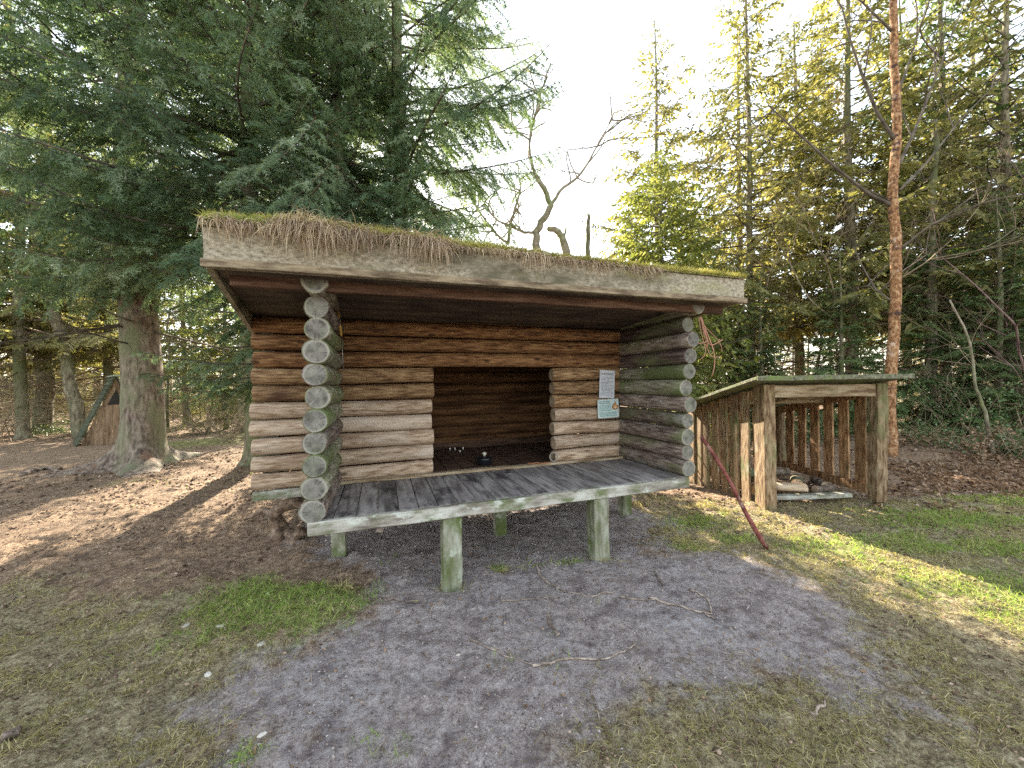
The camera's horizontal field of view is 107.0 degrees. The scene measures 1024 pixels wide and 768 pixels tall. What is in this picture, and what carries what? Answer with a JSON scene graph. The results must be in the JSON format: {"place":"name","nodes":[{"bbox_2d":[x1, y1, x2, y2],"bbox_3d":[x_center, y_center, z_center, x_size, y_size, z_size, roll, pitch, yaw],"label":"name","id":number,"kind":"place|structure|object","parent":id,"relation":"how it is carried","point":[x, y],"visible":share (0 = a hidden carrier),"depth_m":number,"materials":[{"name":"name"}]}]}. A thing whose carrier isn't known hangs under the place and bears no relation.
{"place":"outdoors","nodes":[
{"label":"outdoors","id":0,"kind":"place"},
{"bbox_2d":[0,151,993,423],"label":"wood","id":1,"kind":"object","parent":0,"point":[196,407],"depth_m":20.26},
{"bbox_2d":[0,382,1023,767],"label":"ground","id":2,"kind":"structure","parent":0,"point":[454,686],"depth_m":2.34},
{"bbox_2d":[0,725,22,742],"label":"stick","id":3,"kind":"object","parent":2,"relation":"on","point":[12,732],"visible":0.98,"depth_m":1.66,"materials":[{"name":"wood"}]},
{"bbox_2d":[0,309,28,350],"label":"spruce tree","id":4,"kind":"object","parent":2,"relation":"on","point":[4,340],"visible":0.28,"depth_m":11.98,"materials":[{"name":"green plant"}]},
{"bbox_2d":[0,219,57,411],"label":"spruce tree","id":5,"kind":"object","parent":2,"relation":"on","point":[9,362],"visible":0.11,"depth_m":14.38,"materials":[{"name":"green plant"}]},
{"bbox_2d":[19,466,59,476],"bbox_3d":[-8.877,1.630,7.230,0.516,0.103,0.611,-1,0,-34],"label":"stick","id":6,"kind":"object","parent":2,"relation":"on","point":[27,472],"visible":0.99,"depth_m":7.14,"materials":[{"name":"wood"}]},
{"bbox_2d":[0,364,79,442],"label":"bare shrub","id":7,"kind":"object","parent":2,"relation":"on","point":[5,423],"visible":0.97,"depth_m":11.26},
{"bbox_2d":[11,417,70,436],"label":"bramble bush","id":8,"kind":"object","parent":2,"relation":"on","point":[54,428],"visible":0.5,"depth_m":13.10,"materials":[{"name":"green plant"}]},
{"bbox_2d":[27,19,55,433],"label":"bare tree","id":9,"kind":"object","parent":2,"relation":"on","point":[44,407],"visible":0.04,"depth_m":13.51,"materials":[{"name":"brown plant"}]},
{"bbox_2d":[1,2,87,437],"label":"bare tree","id":10,"kind":"object","parent":2,"relation":"on","point":[69,381],"visible":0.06,"depth_m":12.24,"materials":[{"name":"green plant"}]},
{"bbox_2d":[0,353,88,435],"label":"bare shrub","id":11,"kind":"object","parent":2,"relation":"on","point":[32,408],"visible":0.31,"depth_m":13.18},
{"bbox_2d":[0,0,118,438],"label":"spruce tree","id":12,"kind":"object","parent":2,"relation":"on","point":[19,372],"visible":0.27,"depth_m":12.09,"materials":[{"name":"green plant"}]},
{"bbox_2d":[0,69,119,414],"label":"spruce tree","id":13,"kind":"object","parent":2,"relation":"on","point":[94,354],"visible":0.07,"depth_m":13.73,"materials":[{"name":"green plant"}]},
{"bbox_2d":[47,377,118,423],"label":"bare shrub","id":14,"kind":"object","parent":2,"relation":"on","point":[86,408],"visible":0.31,"depth_m":13.09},
{"bbox_2d":[73,375,119,446],"bbox_3d":[-11.762,0.722,11.188,1.451,1.934,1.562,-1,0,39],"label":"frame hut","id":15,"kind":"object","parent":2,"relation":"on","point":[102,430],"visible":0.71,"depth_m":10.66,"materials":[{"name":"brown wood"}]},
{"bbox_2d":[108,390,119,404],"bbox_3d":[-11.260,0.373,10.776,0.010,0.420,0.340,-1,0,39],"label":"window","id":16,"kind":"structure","parent":15,"relation":"in","point":[115,399],"depth_m":10.76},
{"bbox_2d":[0,70,198,426],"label":"spruce tree","id":17,"kind":"object","parent":2,"relation":"on","point":[108,367],"visible":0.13,"depth_m":13.91,"materials":[{"name":"green plant"}]},
{"bbox_2d":[0,0,292,477],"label":"spruce tree","id":18,"kind":"object","parent":2,"relation":"on","point":[140,445],"visible":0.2,"depth_m":7.30,"materials":[{"name":"green plant"}]},
{"bbox_2d":[98,375,203,433],"bbox_3d":[-11.963,0.780,13.038,2.875,2.815,3.152,-1,0,0],"label":"bare shrub","id":19,"kind":"object","parent":2,"relation":"on","point":[172,411],"visible":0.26,"depth_m":13.06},
{"bbox_2d":[97,137,238,424],"bbox_3d":[-13.985,-4.957,15.919,6.019,13.558,5.979,-1,0,-9],"label":"spruce tree","id":20,"kind":"object","parent":2,"relation":"on","point":[175,369],"visible":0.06,"depth_m":15.77,"materials":[{"name":"green plant"}]},
{"bbox_2d":[161,308,178,431],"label":"bare tree","id":21,"kind":"object","parent":2,"relation":"on","point":[167,384],"visible":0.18,"depth_m":13.34,"materials":[{"name":"brown plant"}]},
{"bbox_2d":[167,363,194,431],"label":"bare tree","id":22,"kind":"object","parent":2,"relation":"on","point":[191,423],"visible":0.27,"depth_m":13.23,"materials":[{"name":"brown plant"}]},
{"bbox_2d":[160,159,239,428],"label":"spruce tree","id":23,"kind":"object","parent":2,"relation":"on","point":[184,331],"visible":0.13,"depth_m":13.30,"materials":[{"name":"green plant"}]},
{"bbox_2d":[165,383,238,437],"bbox_3d":[-10.227,1.120,13.102,4.245,2.396,3.252,-1,0,-33],"label":"bramble bush","id":24,"kind":"object","parent":2,"relation":"on","point":[203,426],"visible":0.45,"depth_m":12.76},
{"bbox_2d":[165,372,244,434],"bbox_3d":[-10.019,0.617,12.360,2.911,2.368,3.965,-1,0,19],"label":"bare shrub","id":25,"kind":"object","parent":2,"relation":"on","point":[182,420],"visible":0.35,"depth_m":12.29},
{"bbox_2d":[204,671,211,676],"bbox_3d":[-1.656,1.582,2.064,0.051,0.014,0.034,-1,0,31],"label":"pebble","id":26,"kind":"object","parent":2,"relation":"on","point":[208,674],"visible":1,"depth_m":2.06,"materials":[{"name":"stone"}]},
{"bbox_2d":[172,383,244,441],"bbox_3d":[-8.099,0.856,10.998,2.827,1.924,2.284,-1,0,0],"label":"bare shrub","id":27,"kind":"object","parent":2,"relation":"on","point":[232,430],"visible":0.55,"depth_m":10.92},
{"bbox_2d":[205,309,239,410],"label":"spruce tree","id":28,"kind":"object","parent":2,"relation":"on","point":[222,353],"depth_m":15.54,"materials":[{"name":"green plant"}]},
{"bbox_2d":[0,0,454,465],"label":"spruce tree","id":29,"kind":"object","parent":2,"relation":"on","point":[118,221],"visible":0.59,"depth_m":5.74,"materials":[{"name":"green plant"}]},
{"bbox_2d":[215,304,244,432],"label":"bare tree","id":30,"kind":"object","parent":2,"relation":"on","point":[242,430],"visible":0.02,"depth_m":12.65,"materials":[{"name":"brown plant"}]},
{"bbox_2d":[257,731,267,737],"bbox_3d":[-1.105,1.550,1.677,0.035,0.011,0.033,-1,0,5],"label":"pebble","id":31,"kind":"object","parent":2,"relation":"on","point":[261,734],"visible":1,"depth_m":1.67,"materials":[{"name":"stone"}]},
{"bbox_2d":[243,497,322,547],"bbox_3d":[-2.311,1.393,3.804,0.751,0.500,0.388,-1,0,0],"label":"rotten root","id":32,"kind":"object","parent":2,"relation":"on","point":[282,529],"visible":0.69,"depth_m":3.77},
{"bbox_2d":[131,0,465,412],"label":"spruce tree","id":33,"kind":"object","parent":2,"relation":"on","point":[241,391],"visible":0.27,"depth_m":6.29,"materials":[{"name":"green plant"}]},
{"bbox_2d":[126,0,565,245],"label":"spruce tree","id":34,"kind":"object","parent":2,"relation":"on","point":[451,34],"visible":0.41,"depth_m":7.62,"materials":[{"name":"green plant"}]},
{"bbox_2d":[380,596,419,602],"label":"stick","id":35,"kind":"object","parent":2,"relation":"on","point":[384,599],"visible":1,"depth_m":2.70,"materials":[{"name":"wood"}]},
{"bbox_2d":[190,193,746,592],"bbox_3d":[-0.451,0.184,4.219,4.662,2.963,3.567,-1,0,-19],"label":"log shelter","id":36,"kind":"object","parent":2,"relation":"on","point":[503,355],"visible":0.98,"depth_m":3.50,"materials":[{"name":"log wood"},{"name":"plank"},{"name":"moss"}]},
{"bbox_2d":[337,311,343,370],"bbox_3d":[-1.496,-0.375,3.299,0.055,0.524,0.024,-1,0,0],"label":"roasting skewer","id":37,"kind":"object","parent":36,"relation":"hanging from","point":[340,330],"visible":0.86,"depth_m":3.30,"materials":[{"name":"wood"}]},
{"bbox_2d":[475,452,494,465],"bbox_3d":[-0.316,0.852,4.360,0.193,0.142,0.176,-1,0,41],"label":"cooking pot","id":38,"kind":"object","parent":36,"relation":"on","point":[484,459],"visible":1,"depth_m":4.30,"materials":[{"name":"black metal"}]},
{"bbox_2d":[549,452,557,461],"bbox_3d":[0.474,0.827,4.296,0.105,0.112,0.022,-1,0,27],"label":"wire ring","id":39,"kind":"object","parent":36,"relation":"on","point":[551,459],"visible":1,"depth_m":4.29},
{"bbox_2d":[599,370,614,397],"bbox_3d":[1.141,0.003,4.548,0.210,0.335,0.006,2,-1,-19],"label":"notice sheet","id":40,"kind":"object","parent":36,"relation":"attached to","point":[606,383],"visible":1,"depth_m":4.55,"materials":[{"name":"white paper"}]},
{"bbox_2d":[597,399,618,418],"bbox_3d":[1.156,0.294,4.547,0.290,0.224,0.008,-2,1,-19],"label":"fire plaque","id":41,"kind":"object","parent":36,"relation":"attached to","point":[608,408],"visible":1,"depth_m":4.54,"materials":[{"name":"teal"}]},
{"bbox_2d":[698,317,722,376],"bbox_3d":[1.832,-0.344,3.494,0.253,0.556,0.114,-1,0,0],"label":"hanging twine","id":42,"kind":"object","parent":36,"relation":"hanging from","point":[703,327],"visible":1,"depth_m":3.48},
{"bbox_2d":[470,638,532,664],"bbox_3d":[-0.058,1.534,2.165,0.464,0.019,0.032,-1,0,29],"label":"stick","id":43,"kind":"object","parent":2,"relation":"on","point":[473,640],"visible":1,"depth_m":2.17,"materials":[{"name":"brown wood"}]},
{"bbox_2d":[0,489,1023,767],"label":"straw grass","id":44,"kind":"structure","parent":2,"relation":"on","point":[760,703],"depth_m":2.04,"materials":[{"name":"plant"}]},
{"bbox_2d":[0,434,1023,767],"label":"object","id":45,"kind":"object","parent":2,"relation":"on","point":[602,748],"visible":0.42,"depth_m":3.52,"materials":[{"name":"grass"}]},
{"bbox_2d":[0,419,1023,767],"bbox_3d":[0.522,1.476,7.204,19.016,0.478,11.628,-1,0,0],"label":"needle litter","id":46,"kind":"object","parent":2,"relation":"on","point":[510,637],"visible":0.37,"depth_m":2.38,"materials":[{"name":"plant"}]},
{"bbox_2d":[0,78,1023,437],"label":"dead twigs","id":47,"kind":"object","parent":2,"relation":"on","point":[716,248],"visible":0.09,"depth_m":11.70,"materials":[{"name":"plant"}]},
{"bbox_2d":[0,437,1023,767],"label":"twig litter","id":48,"kind":"object","parent":2,"relation":"on","point":[478,661],"visible":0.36,"depth_m":2.01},
{"bbox_2d":[0,438,1023,767],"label":"leaf crumbs","id":49,"kind":"object","parent":2,"relation":"on","point":[474,602],"visible":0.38,"depth_m":2.59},
{"bbox_2d":[500,596,559,601],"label":"stick","id":50,"kind":"object","parent":2,"relation":"on","point":[502,600],"visible":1,"depth_m":2.69,"materials":[{"name":"wood"}]},
{"bbox_2d":[44,465,1023,767],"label":"green grass","id":51,"kind":"structure","parent":2,"relation":"on","point":[840,543],"depth_m":2.95,"materials":[{"name":"plant"}]},
{"bbox_2d":[535,562,560,588],"bbox_3d":[0.259,1.537,3.038,0.073,0.041,0.474,-1,0,-18],"label":"stick","id":52,"kind":"object","parent":2,"relation":"on","point":[540,576],"visible":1,"depth_m":2.99,"materials":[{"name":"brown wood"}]},
{"bbox_2d":[547,613,559,636],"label":"stick","id":53,"kind":"object","parent":2,"relation":"on","point":[551,625],"visible":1,"depth_m":2.37,"materials":[{"name":"wood"}]},
{"bbox_2d":[438,49,672,249],"bbox_3d":[0.879,-4.512,12.048,7.622,12.123,3.986,-1,0,0],"label":"bare oak","id":54,"kind":"object","parent":2,"relation":"on","point":[541,221],"visible":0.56,"depth_m":11.93,"materials":[{"name":"brown plant"}]},
{"bbox_2d":[546,226,569,254],"bbox_3d":[1.582,-1.829,12.500,0.789,6.738,0.362,-1,0,0],"label":"dead stump","id":55,"kind":"object","parent":2,"relation":"on","point":[564,244],"visible":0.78,"depth_m":12.40,"materials":[{"name":"brown wood"}]},
{"bbox_2d":[194,495,969,767],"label":"soil crumbs","id":56,"kind":"object","parent":2,"relation":"on","point":[486,706],"visible":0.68,"depth_m":2.34,"materials":[{"name":"soil"}]},
{"bbox_2d":[533,642,636,666],"bbox_3d":[0.426,1.526,2.114,0.638,0.028,0.063,-1,0,-14],"label":"stick","id":57,"kind":"object","parent":2,"relation":"on","point":[570,658],"visible":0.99,"depth_m":2.10,"materials":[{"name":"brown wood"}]},
{"bbox_2d":[331,499,840,596],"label":"tuft grass","id":58,"kind":"structure","parent":2,"relation":"on","point":[686,539],"depth_m":3.70,"materials":[{"name":"plant"}]},
{"bbox_2d":[585,214,590,257],"bbox_3d":[2.576,-2.096,12.796,0.268,7.230,0.192,-1,0,0],"label":"dead stump","id":59,"kind":"object","parent":2,"relation":"on","point":[587,248],"visible":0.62,"depth_m":12.73,"materials":[{"name":"wood"}]},
{"bbox_2d":[560,589,615,596],"bbox_3d":[0.555,1.521,2.758,0.405,0.031,0.083,-1,0,6],"label":"stick","id":60,"kind":"object","parent":2,"relation":"on","point":[585,595],"visible":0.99,"depth_m":2.75,"materials":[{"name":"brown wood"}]},
{"bbox_2d":[588,686,599,720],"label":"stick","id":61,"kind":"object","parent":2,"relation":"on","point":[594,702],"visible":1,"depth_m":1.82,"materials":[{"name":"wood"}]},
{"bbox_2d":[619,595,654,600],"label":"stick","id":62,"kind":"object","parent":2,"relation":"on","point":[630,598],"visible":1,"depth_m":2.67,"materials":[{"name":"wood"}]},
{"bbox_2d":[574,5,765,424],"bbox_3d":[5.049,-5.582,13.076,6.336,14.271,6.294,-1,0,-29],"label":"spruce tree","id":63,"kind":"object","parent":2,"relation":"on","point":[668,111],"visible":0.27,"depth_m":12.74,"materials":[{"name":"green plant"}]},
{"bbox_2d":[648,596,714,618],"bbox_3d":[1.148,1.518,2.585,0.424,0.026,0.042,-1,0,35],"label":"stick","id":64,"kind":"object","parent":2,"relation":"on","point":[667,603],"visible":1,"depth_m":2.60,"materials":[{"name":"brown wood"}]},
{"bbox_2d":[610,143,771,434],"bbox_3d":[3.748,-2.215,9.605,4.583,7.546,4.732,-1,0,-23],"label":"young spruce","id":65,"kind":"object","parent":2,"relation":"on","point":[671,220],"visible":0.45,"depth_m":9.07,"materials":[{"name":"green plant"}]},
{"bbox_2d":[689,588,711,614],"bbox_3d":[1.328,1.508,2.646,0.105,0.028,0.303,-1,0,10],"label":"stick","id":66,"kind":"object","parent":2,"relation":"on","point":[704,596],"visible":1,"depth_m":2.67,"materials":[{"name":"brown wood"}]},
{"bbox_2d":[693,295,768,430],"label":"young spruce","id":67,"kind":"object","parent":2,"relation":"on","point":[726,359],"visible":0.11,"depth_m":10.56,"materials":[{"name":"green plant"}]},
{"bbox_2d":[700,436,768,548],"bbox_3d":[2.074,1.005,3.547,0.561,1.020,0.045,-1,0,18],"label":"leaning pole","id":68,"kind":"object","parent":2,"relation":"on","point":[740,502],"visible":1,"depth_m":3.52,"materials":[{"name":"red paint"}]},
{"bbox_2d":[676,393,797,456],"bbox_3d":[4.534,0.996,8.476,3.004,1.625,2.840,-1,0,0],"label":"bramble bush","id":69,"kind":"object","parent":2,"relation":"on","point":[751,430],"visible":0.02,"depth_m":8.29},
{"bbox_2d":[676,31,842,391],"bbox_3d":[9.271,-6.678,15.956,6.682,15.922,6.644,-1,0,-5],"label":"spruce tree","id":70,"kind":"object","parent":2,"relation":"on","point":[740,259],"visible":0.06,"depth_m":15.36,"materials":[{"name":"green plant"}]},
{"bbox_2d":[710,404,809,445],"bbox_3d":[5.883,0.939,9.630,2.551,1.750,2.475,-1,0,29],"label":"bramble bush","id":71,"kind":"object","parent":2,"relation":"on","point":[785,427],"visible":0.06,"depth_m":8.44,"materials":[{"name":"green plant"}]},
{"bbox_2d":[710,266,820,436],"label":"young spruce","id":72,"kind":"object","parent":2,"relation":"on","point":[762,352],"visible":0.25,"depth_m":9.75,"materials":[{"name":"green plant"}]},
{"bbox_2d":[655,0,902,376],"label":"spruce tree","id":73,"kind":"object","parent":2,"relation":"on","point":[751,166],"visible":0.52,"depth_m":10.87,"materials":[{"name":"green plant"}]},
{"bbox_2d":[750,411,837,445],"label":"bramble bush","id":74,"kind":"object","parent":2,"relation":"on","point":[821,432],"visible":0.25,"depth_m":8.57,"materials":[{"name":"green plant"}]},
{"bbox_2d":[688,374,914,509],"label":"wood store","id":75,"kind":"structure","parent":2,"relation":"on","point":[765,398],"depth_m":4.86,"materials":[{"name":"brown wood"}]},
{"bbox_2d":[740,468,754,476],"bbox_3d":[3.572,1.315,5.604,0.399,0.129,0.130,-1,0,-17],"label":"firewood log","id":76,"kind":"object","parent":75,"relation":"in","point":[752,472],"visible":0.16,"depth_m":5.54,"materials":[{"name":"brown wood"}]},
{"bbox_2d":[776,468,790,475],"bbox_3d":[3.921,1.320,5.704,0.451,0.121,0.121,-1,0,6],"label":"firewood log","id":77,"kind":"object","parent":75,"relation":"in","point":[782,471],"visible":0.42,"depth_m":5.64,"materials":[{"name":"brown wood"}]},
{"bbox_2d":[777,482,807,491],"bbox_3d":[3.642,1.347,4.954,0.339,0.113,0.210,-1,0,23],"label":"firewood log","id":78,"kind":"object","parent":75,"relation":"in","point":[788,486],"visible":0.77,"depth_m":4.88,"materials":[{"name":"brown wood"}]},
{"bbox_2d":[790,474,803,482],"bbox_3d":[3.869,1.320,5.155,0.156,0.150,0.341,-1,0,33],"label":"firewood log","id":79,"kind":"object","parent":75,"relation":"in","point":[795,478],"visible":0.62,"depth_m":5.05,"materials":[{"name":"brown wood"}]},
{"bbox_2d":[809,475,828,485],"bbox_3d":[4.221,1.345,5.206,0.112,0.112,0.299,-1,0,16],"label":"firewood log","id":80,"kind":"object","parent":75,"relation":"in","point":[818,481],"visible":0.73,"depth_m":5.19,"materials":[{"name":"brown wood"}]},
{"bbox_2d":[811,484,835,492],"bbox_3d":[4.071,1.371,4.956,0.302,0.098,0.103,-1,0,-11],"label":"firewood log","id":81,"kind":"object","parent":75,"relation":"in","point":[824,488],"visible":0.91,"depth_m":4.92,"materials":[{"name":"brown wood"}]},
{"bbox_2d":[727,13,909,413],"bbox_3d":[10.303,-5.987,13.601,6.025,14.470,6.386,-1,0,21],"label":"spruce tree","id":82,"kind":"object","parent":2,"relation":"on","point":[800,348],"visible":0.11,"depth_m":13.33,"materials":[{"name":"green plant"}]},
{"bbox_2d":[809,691,829,716],"bbox_3d":[1.463,1.515,1.787,0.218,0.033,0.028,-1,0,-32],"label":"stick","id":83,"kind":"object","parent":2,"relation":"on","point":[818,707],"visible":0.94,"depth_m":1.77,"materials":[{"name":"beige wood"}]},
{"bbox_2d":[785,244,915,436],"bbox_3d":[7.908,-0.933,9.066,2.521,4.816,2.767,-1,0,2],"label":"young spruce","id":84,"kind":"object","parent":2,"relation":"on","point":[827,369],"visible":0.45,"depth_m":9.06,"materials":[{"name":"green plant"}]},
{"bbox_2d":[688,115,1023,411],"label":"bare birch","id":85,"kind":"object","parent":2,"relation":"on","point":[809,297],"visible":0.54,"depth_m":9.36,"materials":[{"name":"plant"}]},
{"bbox_2d":[735,0,1023,456],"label":"orange birch","id":86,"kind":"object","parent":2,"relation":"on","point":[891,202],"visible":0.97,"depth_m":6.91,"materials":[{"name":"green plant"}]},
{"bbox_2d":[752,0,1016,425],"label":"spruce tree","id":87,"kind":"object","parent":2,"relation":"on","point":[834,68],"visible":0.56,"depth_m":9.92,"materials":[{"name":"green plant"}]},
{"bbox_2d":[758,81,1023,433],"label":"bare birch","id":88,"kind":"object","parent":2,"relation":"on","point":[1019,355],"visible":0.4,"depth_m":8.15,"materials":[{"name":"plant"}]},
{"bbox_2d":[850,423,964,450],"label":"bramble bush","id":89,"kind":"object","parent":2,"relation":"on","point":[903,441],"visible":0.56,"depth_m":7.30,"materials":[{"name":"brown plant"}]},
{"bbox_2d":[800,0,1023,416],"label":"spruce tree","id":90,"kind":"object","parent":2,"relation":"on","point":[943,70],"visible":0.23,"depth_m":10.31,"materials":[{"name":"green plant"}]},
{"bbox_2d":[835,0,1019,408],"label":"spruce tree","id":91,"kind":"object","parent":2,"relation":"on","point":[916,87],"visible":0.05,"depth_m":13.81,"materials":[{"name":"green plant"}]},
{"bbox_2d":[834,445,1023,513],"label":"leaf litter","id":92,"kind":"object","parent":2,"relation":"on","point":[1001,478],"visible":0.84,"depth_m":5.68,"materials":[{"name":"plant"}]},
{"bbox_2d":[835,201,1023,434],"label":"young spruce","id":93,"kind":"object","parent":2,"relation":"on","point":[908,345],"visible":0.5,"depth_m":8.92,"materials":[{"name":"green plant"}]},
{"bbox_2d":[879,119,991,424],"bbox_3d":[9.710,-2.479,9.104,2.535,7.825,2.283,-1,0,-36],"label":"spruce tree","id":94,"kind":"object","parent":2,"relation":"on","point":[934,171],"visible":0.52,"depth_m":9.15,"materials":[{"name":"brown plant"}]},
{"bbox_2d":[857,0,1023,423],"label":"spruce tree","id":95,"kind":"object","parent":2,"relation":"on","point":[1005,94],"visible":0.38,"depth_m":9.34,"materials":[{"name":"green plant"}]},
{"bbox_2d":[867,371,1023,450],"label":"bramble bush","id":96,"kind":"object","parent":2,"relation":"on","point":[965,410],"visible":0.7,"depth_m":7.98,"materials":[{"name":"green plant"}]},
{"bbox_2d":[873,2,1023,405],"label":"spruce tree","id":97,"kind":"object","parent":2,"relation":"on","point":[996,78],"visible":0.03,"depth_m":14.14,"materials":[{"name":"green plant"}]},
{"bbox_2d":[891,278,1023,452],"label":"bare shrub","id":98,"kind":"object","parent":2,"relation":"on","point":[985,411],"visible":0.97,"depth_m":6.75,"materials":[{"name":"brown wood"}]},
{"bbox_2d":[896,353,1021,432],"bbox_3d":[10.132,0.435,8.748,2.343,2.507,3.003,-1,0,40],"label":"bare shrub","id":99,"kind":"object","parent":2,"relation":"on","point":[940,403],"visible":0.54,"depth_m":8.50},
{"bbox_2d":[902,413,1017,452],"bbox_3d":[8.342,0.932,7.210,1.850,0.824,1.252,-1,0,0],"label":"bramble bush","id":100,"kind":"object","parent":2,"relation":"on","point":[936,434],"visible":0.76,"depth_m":7.25,"materials":[{"name":"green plant"}]},
{"bbox_2d":[897,191,1023,438],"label":"young spruce","id":101,"kind":"object","parent":2,"relation":"on","point":[999,342],"visible":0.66,"depth_m":8.32,"materials":[{"name":"green plant"}]},
{"bbox_2d":[925,369,1023,437],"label":"bare shrub","id":102,"kind":"object","parent":2,"relation":"on","point":[1018,416],"visible":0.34,"depth_m":8.01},
{"bbox_2d":[926,416,1023,462],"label":"bramble bush","id":103,"kind":"object","parent":2,"relation":"on","point":[981,448],"visible":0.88,"depth_m":6.67,"materials":[{"name":"green leaf"},{"name":"twig"}]},
{"bbox_2d":[971,418,1023,460],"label":"bramble bush","id":104,"kind":"object","parent":2,"relation":"on","point":[1016,453],"visible":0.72,"depth_m":6.61,"materials":[{"name":"green plant"}]},
{"bbox_2d":[981,262,1023,418],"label":"young spruce","id":105,"kind":"object","parent":2,"relation":"on","point":[1009,366],"visible":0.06,"depth_m":9.13,"materials":[{"name":"green plant"}]},
{"bbox_2d":[991,123,1023,322],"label":"spruce tree","id":106,"kind":"object","parent":2,"relation":"on","point":[1019,206],"visible":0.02,"depth_m":11.55,"materials":[{"name":"green plant"}]},
{"bbox_2d":[0,0,1023,389],"label":"sky","id":107,"kind":"structure","parent":0,"point":[597,36],"materials":[{"name":"white"}]}
]}

